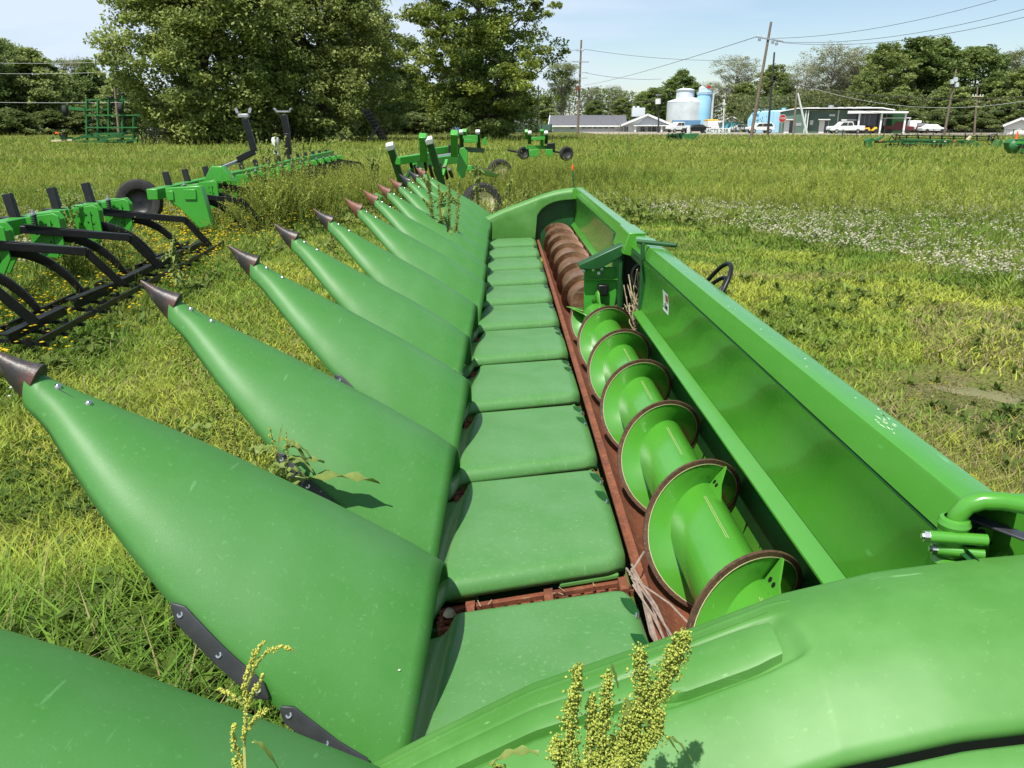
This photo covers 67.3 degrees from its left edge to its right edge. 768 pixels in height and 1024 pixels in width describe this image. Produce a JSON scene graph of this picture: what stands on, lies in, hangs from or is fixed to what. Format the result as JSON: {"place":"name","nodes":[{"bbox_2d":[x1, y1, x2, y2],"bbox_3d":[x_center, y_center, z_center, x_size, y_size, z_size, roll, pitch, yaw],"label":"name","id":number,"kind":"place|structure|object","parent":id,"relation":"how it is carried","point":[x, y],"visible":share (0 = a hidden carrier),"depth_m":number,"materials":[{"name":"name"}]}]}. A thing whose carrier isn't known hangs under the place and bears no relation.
{"place":"outdoors","nodes":[
{"label":"outdoors","id":0,"kind":"place"},
{"bbox_2d":[0,131,1023,731],"bbox_3d":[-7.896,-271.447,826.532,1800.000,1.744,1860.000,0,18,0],"label":"ground","id":1,"kind":"structure","parent":0,"point":[946,381],"depth_m":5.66,"materials":[{"name":"green plant"}]},
{"bbox_2d":[0,41,15,108],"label":"dense tree","id":2,"kind":"object","parent":1,"relation":"on","point":[6,89],"visible":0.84,"depth_m":98.84,"materials":[{"name":"green plant"}]},
{"bbox_2d":[0,37,43,133],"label":"leafy tree","id":3,"kind":"object","parent":1,"relation":"on","point":[9,55],"visible":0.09,"depth_m":107.20,"materials":[{"name":"green plant"}]},
{"bbox_2d":[0,106,46,135],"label":"bush","id":4,"kind":"object","parent":1,"relation":"on","point":[11,122],"visible":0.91,"depth_m":93.66,"materials":[{"name":"green plant"}]},
{"bbox_2d":[0,45,77,131],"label":"leafy tree","id":5,"kind":"object","parent":1,"relation":"on","point":[37,95],"visible":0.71,"depth_m":102.23,"materials":[{"name":"green plant"}]},
{"bbox_2d":[28,108,89,135],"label":"bush","id":6,"kind":"object","parent":1,"relation":"on","point":[46,115],"visible":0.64,"depth_m":100.87,"materials":[{"name":"green plant"}]},
{"bbox_2d":[48,70,89,126],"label":"leafy tree","id":7,"kind":"object","parent":1,"relation":"on","point":[79,100],"visible":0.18,"depth_m":116.88,"materials":[{"name":"green plant"}]},
{"bbox_2d":[60,193,83,271],"bbox_3d":[-5.010,-1.637,8.784,0.306,1.052,0.243,0,18,0],"label":"dock plant","id":8,"kind":"object","parent":1,"relation":"on","point":[71,222],"visible":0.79,"depth_m":8.69,"materials":[{"name":"green plant"}]},
{"bbox_2d":[52,54,96,83],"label":"sparse tree","id":9,"kind":"object","parent":1,"relation":"on","point":[64,64],"visible":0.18,"depth_m":137.07,"materials":[{"name":"green plant"}]},
{"bbox_2d":[55,111,116,135],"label":"bush","id":10,"kind":"object","parent":1,"relation":"on","point":[81,116],"visible":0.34,"depth_m":104.27,"materials":[{"name":"green plant"}]},
{"bbox_2d":[70,57,115,126],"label":"dense tree","id":11,"kind":"object","parent":1,"relation":"on","point":[88,78],"visible":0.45,"depth_m":123.91,"materials":[{"name":"green plant"}]},
{"bbox_2d":[51,93,164,143],"bbox_3d":[-29.837,-19.492,56.541,8.544,3.579,1.115,0,18,0],"label":"field cultivator","id":12,"kind":"object","parent":1,"relation":"on","point":[122,134],"visible":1,"depth_m":56.61,"materials":[{"name":"metal"}]},
{"bbox_2d":[0,179,223,356],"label":"ripper","id":13,"kind":"object","parent":1,"relation":"on","point":[50,232],"visible":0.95,"depth_m":7.98,"materials":[{"name":"black paint"}]},
{"bbox_2d":[90,73,149,133],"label":"leafy tree","id":14,"kind":"object","parent":1,"relation":"on","point":[107,90],"visible":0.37,"depth_m":120.25,"materials":[{"name":"green plant"}]},
{"bbox_2d":[160,233,189,290],"bbox_3d":[-3.569,-1.249,8.174,0.264,0.696,0.278,15,24,39],"label":"dock plant","id":15,"kind":"object","parent":1,"relation":"on","point":[171,255],"visible":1,"depth_m":8.15,"materials":[{"name":"green plant"}]},
{"bbox_2d":[83,0,313,146],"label":"leafy tree","id":16,"kind":"object","parent":1,"relation":"on","point":[197,105],"visible":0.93,"depth_m":57.96,"materials":[{"name":"green plant"}]},
{"bbox_2d":[174,346,249,458],"bbox_3d":[-0.943,0.390,2.515,0.244,1.026,0.194,0,18,0],"label":"dock plant","id":17,"kind":"object","parent":1,"relation":"on","point":[207,425],"visible":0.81,"depth_m":2.43,"materials":[{"name":"green plant"}]},
{"bbox_2d":[216,402,250,455],"bbox_3d":[-0.860,0.459,2.512,0.184,0.997,0.025,2,18,5],"label":"dock plant","id":18,"kind":"object","parent":1,"relation":"on","point":[242,427],"visible":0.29,"depth_m":2.40,"materials":[{"name":"green plant"}]},
{"bbox_2d":[216,640,293,767],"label":"dock plant","id":19,"kind":"object","parent":1,"relation":"on","point":[241,762],"visible":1,"depth_m":0.80,"materials":[{"name":"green plant"}]},
{"bbox_2d":[146,107,366,235],"bbox_3d":[-5.330,-5.786,19.608,1.607,2.126,17.130,-1,18,-3],"label":"ripper","id":20,"kind":"object","parent":1,"relation":"on","point":[196,199],"visible":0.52,"depth_m":13.57,"materials":[{"name":"green paint"}]},
{"bbox_2d":[255,132,287,202],"bbox_3d":[-4.308,-3.690,13.991,0.542,1.693,0.283,7,19,19],"label":"dock plant","id":21,"kind":"object","parent":1,"relation":"on","point":[268,149],"visible":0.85,"depth_m":13.86,"materials":[{"name":"green plant"}]},
{"bbox_2d":[17,98,540,133],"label":"hedgerow","id":22,"kind":"object","parent":1,"relation":"on","point":[531,109],"visible":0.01,"depth_m":133.70,"materials":[{"name":"green plant"}]},
{"bbox_2d":[291,137,312,181],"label":"dock plant","id":23,"kind":"object","parent":1,"relation":"on","point":[303,156],"visible":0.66,"depth_m":16.73,"materials":[{"name":"green plant"}]},
{"bbox_2d":[241,423,379,484],"bbox_3d":[-0.617,0.552,2.310,0.469,0.947,0.216,0,18,0],"label":"dock plant","id":24,"kind":"object","parent":1,"relation":"on","point":[325,475],"visible":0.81,"depth_m":2.18,"materials":[{"name":"green plant"}]},
{"bbox_2d":[240,0,402,143],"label":"leafy tree","id":25,"kind":"object","parent":1,"relation":"on","point":[321,75],"visible":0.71,"depth_m":63.93,"materials":[{"name":"green plant"}]},
{"bbox_2d":[317,232,345,302],"bbox_3d":[-1.765,-1.133,7.622,0.301,0.822,0.269,-17,25,-42],"label":"dock plant","id":26,"kind":"object","parent":1,"relation":"on","point":[331,242],"visible":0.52,"depth_m":7.55,"materials":[{"name":"green plant"}]},
{"bbox_2d":[320,0,392,132],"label":"twiggy tree","id":27,"kind":"object","parent":1,"relation":"on","point":[383,14],"visible":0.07,"depth_m":84.00,"materials":[{"name":"green plant"}]},
{"bbox_2d":[339,108,386,139],"bbox_3d":[-9.175,-16.042,47.536,2.981,1.874,0.653,0,18,0],"label":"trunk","id":28,"kind":"object","parent":1,"relation":"on","point":[371,120],"visible":1,"depth_m":47.41,"materials":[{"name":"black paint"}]},
{"bbox_2d":[365,150,379,193],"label":"dock plant","id":29,"kind":"object","parent":1,"relation":"on","point":[371,168],"visible":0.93,"depth_m":18.26,"materials":[{"name":"green plant"}]},
{"bbox_2d":[333,0,423,135],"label":"rounded tree","id":30,"kind":"object","parent":1,"relation":"on","point":[397,112],"visible":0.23,"depth_m":91.68,"materials":[{"name":"green plant"}]},
{"bbox_2d":[60,85,767,129],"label":"woodland","id":31,"kind":"object","parent":1,"relation":"on","point":[608,96],"visible":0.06,"depth_m":253.05,"materials":[{"name":"green plant"}]},
{"bbox_2d":[394,111,446,134],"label":"bush","id":32,"kind":"object","parent":1,"relation":"on","point":[418,119],"visible":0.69,"depth_m":104.50,"materials":[{"name":"green plant"}]},
{"bbox_2d":[421,170,461,234],"bbox_3d":[-0.604,-1.184,6.854,0.300,1.401,0.260,10,21,27],"label":"dock plant","id":33,"kind":"object","parent":1,"relation":"on","point":[439,199],"visible":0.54,"depth_m":6.73,"materials":[{"name":"green plant"}]},
{"bbox_2d":[421,81,463,133],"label":"dense tree","id":34,"kind":"object","parent":1,"relation":"on","point":[446,130],"visible":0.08,"depth_m":117.38,"materials":[{"name":"green plant"}]},
{"bbox_2d":[374,130,512,212],"bbox_3d":[-0.654,-5.151,18.294,2.270,1.700,10.102,3,18,9],"label":"toolbar","id":35,"kind":"object","parent":1,"relation":"on","point":[426,157],"visible":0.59,"depth_m":14.05,"materials":[{"name":"green paint"}]},
{"bbox_2d":[459,129,486,152],"bbox_3d":[-1.261,-7.972,25.226,0.882,0.768,1.156,0,18,0],"label":"toolbar","id":36,"kind":"object","parent":1,"relation":"on","point":[464,137],"visible":0.97,"depth_m":24.78,"materials":[{"name":"green paint"}]},
{"bbox_2d":[466,159,488,206],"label":"dock plant","id":37,"kind":"object","parent":1,"relation":"on","point":[478,179],"visible":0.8,"depth_m":10.83,"materials":[{"name":"green plant"}]},
{"bbox_2d":[388,0,570,132],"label":"dark oak","id":38,"kind":"object","parent":1,"relation":"on","point":[425,14],"visible":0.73,"depth_m":67.82,"materials":[{"name":"green plant"}]},
{"bbox_2d":[432,11,531,141],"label":"dark shrub tree","id":39,"kind":"object","parent":1,"relation":"on","point":[492,128],"visible":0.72,"depth_m":67.90,"materials":[{"name":"green plant"}]},
{"bbox_2d":[0,189,1013,478],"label":"yellow flowers","id":40,"kind":"object","parent":1,"relation":"on","point":[188,275],"visible":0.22,"depth_m":9.43,"materials":[{"name":"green plant"}]},
{"bbox_2d":[502,173,518,208],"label":"dock plant","id":41,"kind":"object","parent":1,"relation":"on","point":[509,189],"visible":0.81,"depth_m":11.48,"materials":[{"name":"green plant"}]},
{"bbox_2d":[0,164,1023,767],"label":"corn header","id":42,"kind":"object","parent":1,"relation":"on","point":[830,566],"visible":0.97,"depth_m":1.93,"materials":[{"name":"metal"}]},
{"bbox_2d":[443,419,594,617],"bbox_3d":[0.029,0.398,2.926,0.541,0.018,1.650,1,18,3],"label":"chaff","id":43,"kind":"object","parent":42,"relation":"on","point":[449,612],"visible":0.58,"depth_m":2.17,"materials":[{"name":"plant"}]},
{"bbox_2d":[623,268,639,330],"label":"straw clump","id":44,"kind":"object","parent":42,"relation":"in","point":[634,303],"visible":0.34,"depth_m":5.23,"materials":[{"name":"beige plant"}]},
{"bbox_2d":[626,551,686,641],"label":"dead stalks","id":45,"kind":"object","parent":42,"relation":"on","point":[635,579],"visible":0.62,"depth_m":2.15,"materials":[{"name":"beige plant"}]},
{"bbox_2d":[0,130,1023,357],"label":"tall weeds","id":46,"kind":"object","parent":1,"relation":"on","point":[298,194],"visible":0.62,"depth_m":19.22,"materials":[{"name":"green plant"}]},
{"bbox_2d":[0,185,1023,396],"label":"white clover flowers","id":47,"kind":"object","parent":1,"relation":"on","point":[867,244],"visible":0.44,"depth_m":12.08,"materials":[{"name":"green plant"}]},
{"bbox_2d":[508,129,572,160],"bbox_3d":[1.107,-8.993,28.984,2.547,1.172,1.912,0,18,0],"label":"toolbar","id":48,"kind":"object","parent":1,"relation":"on","point":[565,152],"visible":0.98,"depth_m":28.77,"materials":[{"name":"green paint"}]},
{"bbox_2d":[529,95,559,123],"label":"leafy tree","id":49,"kind":"object","parent":1,"relation":"on","point":[544,114],"visible":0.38,"depth_m":215.04,"materials":[{"name":"green plant"}]},
{"bbox_2d":[543,59,582,114],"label":"sparse tree","id":50,"kind":"object","parent":1,"relation":"on","point":[563,92],"visible":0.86,"depth_m":186.02,"materials":[{"name":"green plant"}]},
{"bbox_2d":[572,40,588,133],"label":"utility pole","id":51,"kind":"object","parent":1,"relation":"on","point":[578,87],"visible":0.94,"depth_m":113.57,"materials":[{"name":"brown wood"}]},
{"bbox_2d":[488,627,693,767],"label":"dock plant","id":52,"kind":"object","parent":1,"relation":"on","point":[629,743],"visible":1,"depth_m":1.01,"materials":[{"name":"green plant"}]},
{"bbox_2d":[580,84,603,114],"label":"bare tree","id":53,"kind":"object","parent":1,"relation":"on","point":[590,94],"visible":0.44,"depth_m":252.38,"materials":[{"name":"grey plant"}]},
{"bbox_2d":[581,99,610,114],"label":"dense tree","id":54,"kind":"object","parent":1,"relation":"on","point":[592,104],"visible":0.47,"depth_m":224.64,"materials":[{"name":"green plant"}]},
{"bbox_2d":[548,106,671,131],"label":"white building","id":55,"kind":"structure","parent":1,"relation":"on","point":[642,121],"depth_m":176.00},
{"bbox_2d":[607,98,636,120],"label":"light tree","id":56,"kind":"object","parent":1,"relation":"on","point":[619,108],"visible":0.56,"depth_m":238.81,"materials":[{"name":"green plant"}]},
{"bbox_2d":[639,87,668,120],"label":"dense tree","id":57,"kind":"object","parent":1,"relation":"on","point":[651,95],"visible":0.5,"depth_m":219.55,"materials":[{"name":"green plant"}]},
{"bbox_2d":[656,68,700,119],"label":"dense tree","id":58,"kind":"object","parent":1,"relation":"on","point":[680,79],"visible":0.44,"depth_m":226.90,"materials":[{"name":"green plant"}]},
{"bbox_2d":[666,132,698,139],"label":"platform header","id":59,"kind":"object","parent":1,"relation":"on","point":[684,135],"visible":0.84,"depth_m":72.18,"materials":[{"name":"green paint"}]},
{"bbox_2d":[666,87,699,130],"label":"silo","id":60,"kind":"object","parent":1,"relation":"on","point":[679,107],"visible":0.63,"depth_m":198.98,"materials":[{"name":"white metal"}]},
{"bbox_2d":[697,85,713,123],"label":"silo","id":61,"kind":"object","parent":1,"relation":"on","point":[705,96],"visible":0.77,"depth_m":197.44,"materials":[{"name":"blue paint"}]},
{"bbox_2d":[696,80,725,116],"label":"bare tree","id":62,"kind":"object","parent":1,"relation":"on","point":[717,96],"visible":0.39,"depth_m":233.69,"materials":[{"name":"grey plant"}]},
{"bbox_2d":[703,53,761,103],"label":"bare tree","id":63,"kind":"object","parent":1,"relation":"on","point":[742,72],"visible":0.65,"depth_m":217.93,"materials":[{"name":"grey plant"}]},
{"bbox_2d":[722,81,756,118],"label":"leafy tree","id":64,"kind":"object","parent":1,"relation":"on","point":[744,88],"visible":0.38,"depth_m":210.15,"materials":[{"name":"green plant"}]},
{"bbox_2d":[749,22,782,138],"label":"utility pole","id":65,"kind":"object","parent":1,"relation":"on","point":[759,86],"visible":0.94,"depth_m":74.42,"materials":[{"name":"brown wood"}]},
{"bbox_2d":[747,108,786,131],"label":"blue tank","id":66,"kind":"object","parent":1,"relation":"on","point":[774,117],"visible":0.41,"depth_m":149.74,"materials":[{"name":"metal"}]},
{"bbox_2d":[741,64,794,113],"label":"light tree","id":67,"kind":"object","parent":1,"relation":"on","point":[779,76],"visible":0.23,"depth_m":199.09,"materials":[{"name":"green plant"}]},
{"bbox_2d":[766,52,775,134],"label":"utility pole","id":68,"kind":"object","parent":1,"relation":"on","point":[769,110],"visible":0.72,"depth_m":98.61,"materials":[{"name":"brown wood"}]},
{"bbox_2d":[759,80,797,109],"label":"dense tree","id":69,"kind":"object","parent":1,"relation":"on","point":[781,89],"visible":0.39,"depth_m":191.06,"materials":[{"name":"green plant"}]},
{"bbox_2d":[584,131,1023,134],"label":"gravel yard","id":70,"kind":"structure","parent":1,"relation":"on","point":[745,133],"depth_m":128.39,"materials":[{"name":"grey gravel"}]},
{"bbox_2d":[665,122,686,132],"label":"parked car","id":71,"kind":"object","parent":70,"relation":"on","point":[674,126],"visible":0.66,"depth_m":141.57,"materials":[{"name":"white paint"}]},
{"bbox_2d":[681,124,710,132],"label":"parked car","id":72,"kind":"object","parent":70,"relation":"on","point":[701,128],"visible":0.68,"depth_m":132.26,"materials":[{"name":"black paint"}]},
{"bbox_2d":[706,128,730,133],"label":"lettered sign","id":73,"kind":"object","parent":70,"relation":"on","point":[718,130],"visible":0.97,"depth_m":106.62,"materials":[{"name":"white paint"}]},
{"bbox_2d":[745,123,774,132],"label":"parked car","id":74,"kind":"object","parent":70,"relation":"on","point":[760,127],"visible":0.77,"depth_m":132.34,"materials":[{"name":"white paint"}]},
{"bbox_2d":[778,105,908,133],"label":"green building","id":75,"kind":"structure","parent":70,"relation":"on","point":[818,121],"depth_m":134.49,"materials":[{"name":"white paint"}]},
{"bbox_2d":[825,122,865,133],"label":"pickup truck","id":76,"kind":"object","parent":70,"relation":"on","point":[841,126],"visible":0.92,"depth_m":124.85,"materials":[{"name":"white paint"}]},
{"bbox_2d":[724,87,1023,131],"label":"underbrush","id":77,"kind":"object","parent":70,"relation":"on","point":[811,103],"visible":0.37,"depth_m":153.00,"materials":[{"name":"green plant"}]},
{"bbox_2d":[883,117,914,132],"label":"red truck","id":78,"kind":"object","parent":70,"relation":"on","point":[896,126],"visible":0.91,"depth_m":126.97,"materials":[{"name":"red paint"}]},
{"bbox_2d":[879,85,923,116],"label":"leafy tree","id":79,"kind":"object","parent":70,"relation":"on","point":[904,90],"visible":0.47,"depth_m":151.14,"materials":[{"name":"green plant"}]},
{"bbox_2d":[875,35,959,108],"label":"dense tree","id":80,"kind":"object","parent":70,"relation":"on","point":[925,49],"visible":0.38,"depth_m":161.98,"materials":[{"name":"green plant"}]},
{"bbox_2d":[917,124,946,132],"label":"parked car","id":81,"kind":"object","parent":70,"relation":"on","point":[931,126],"visible":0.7,"depth_m":128.86,"materials":[{"name":"white paint"}]},
{"bbox_2d":[922,81,981,128],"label":"leafy tree","id":82,"kind":"object","parent":70,"relation":"on","point":[944,93],"visible":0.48,"depth_m":148.97,"materials":[{"name":"green plant"}]},
{"bbox_2d":[959,44,1017,111],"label":"dense tree","id":83,"kind":"object","parent":70,"relation":"on","point":[990,58],"visible":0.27,"depth_m":168.76,"materials":[{"name":"green plant"}]},
{"bbox_2d":[968,69,1020,111],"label":"dense tree","id":84,"kind":"object","parent":70,"relation":"on","point":[987,87],"visible":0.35,"depth_m":158.32,"materials":[{"name":"green plant"}]},
{"bbox_2d":[966,99,1023,132],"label":"bush","id":85,"kind":"object","parent":70,"relation":"on","point":[1006,115],"visible":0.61,"depth_m":140.30,"materials":[{"name":"green plant"}]},
{"bbox_2d":[784,60,829,105],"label":"bare tree","id":86,"kind":"object","parent":1,"relation":"on","point":[801,81],"visible":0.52,"depth_m":186.13,"materials":[{"name":"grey plant"}]},
{"bbox_2d":[797,40,864,107],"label":"bare tree","id":87,"kind":"object","parent":1,"relation":"on","point":[836,74],"visible":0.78,"depth_m":176.15,"materials":[{"name":"grey plant"}]},
{"bbox_2d":[834,44,874,104],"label":"bare tree","id":88,"kind":"object","parent":1,"relation":"on","point":[857,64],"visible":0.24,"depth_m":180.51,"materials":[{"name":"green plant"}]},
{"bbox_2d":[845,70,881,110],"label":"light tree","id":89,"kind":"object","parent":1,"relation":"on","point":[867,79],"visible":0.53,"depth_m":153.61,"materials":[{"name":"green plant"}]},
{"bbox_2d":[841,41,922,106],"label":"light tree","id":90,"kind":"object","parent":1,"relation":"on","point":[883,62],"visible":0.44,"depth_m":157.64,"materials":[{"name":"green plant"}]},
{"bbox_2d":[897,106,942,132],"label":"bush","id":91,"kind":"object","parent":1,"relation":"on","point":[913,111],"visible":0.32,"depth_m":144.76,"materials":[{"name":"green plant"}]},
{"bbox_2d":[841,129,1023,137],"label":"wire fence","id":92,"kind":"object","parent":1,"relation":"on","point":[946,129],"visible":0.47,"depth_m":78.26,"materials":[{"name":"grey"}]},
{"bbox_2d":[864,134,1002,148],"bbox_3d":[29.325,-16.841,53.683,9.736,1.211,1.578,0,18,0],"label":"platform header","id":93,"kind":"object","parent":1,"relation":"on","point":[931,141],"visible":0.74,"depth_m":53.49,"materials":[{"name":"green paint"}]},
{"bbox_2d":[898,35,974,104],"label":"dense tree","id":94,"kind":"object","parent":1,"relation":"on","point":[957,54],"visible":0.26,"depth_m":166.56,"materials":[{"name":"green plant"}]},
{"bbox_2d":[906,107,973,132],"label":"bush","id":95,"kind":"object","parent":1,"relation":"on","point":[937,116],"visible":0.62,"depth_m":140.20,"materials":[{"name":"green plant"}]},
{"bbox_2d":[943,69,958,134],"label":"utility pole","id":96,"kind":"object","parent":1,"relation":"on","point":[953,81],"visible":0.9,"depth_m":84.65,"materials":[{"name":"brown wood"}]},
{"bbox_2d":[927,384,1023,404],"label":"bare earth","id":97,"kind":"structure","parent":1,"relation":"on","point":[975,392],"depth_m":5.40,"materials":[{"name":"brown soil"}]},
{"bbox_2d":[951,111,1003,132],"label":"bush","id":98,"kind":"object","parent":1,"relation":"on","point":[982,118],"visible":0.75,"depth_m":139.03,"materials":[{"name":"green plant"}]},
{"bbox_2d":[992,65,1023,107],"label":"leafy tree","id":99,"kind":"object","parent":1,"relation":"on","point":[1016,81],"visible":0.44,"depth_m":154.33,"materials":[{"name":"green plant"}]},
{"bbox_2d":[1001,117,1023,133],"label":"white house","id":100,"kind":"structure","parent":1,"relation":"on","point":[1018,123],"depth_m":114.47,"materials":[{"name":"white paint"}]},
{"bbox_2d":[1003,41,1023,91],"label":"sparse tree","id":101,"kind":"object","parent":1,"relation":"on","point":[1016,56],"visible":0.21,"depth_m":179.59,"materials":[{"name":"green plant"}]},
{"bbox_2d":[1004,139,1023,153],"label":"platform header","id":102,"kind":"object","parent":1,"relation":"on","point":[1014,146],"visible":1,"depth_m":38.30,"materials":[{"name":"green paint"}]},
{"bbox_2d":[0,0,1023,130],"label":"sky","id":103,"kind":"structure","parent":0,"point":[674,30],"materials":[{"name":"blue"}]},
{"bbox_2d":[765,79,1023,98],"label":"power line","id":104,"kind":"object","parent":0,"point":[882,96],"visible":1,"depth_m":77.13,"materials":[{"name":"black metal"}]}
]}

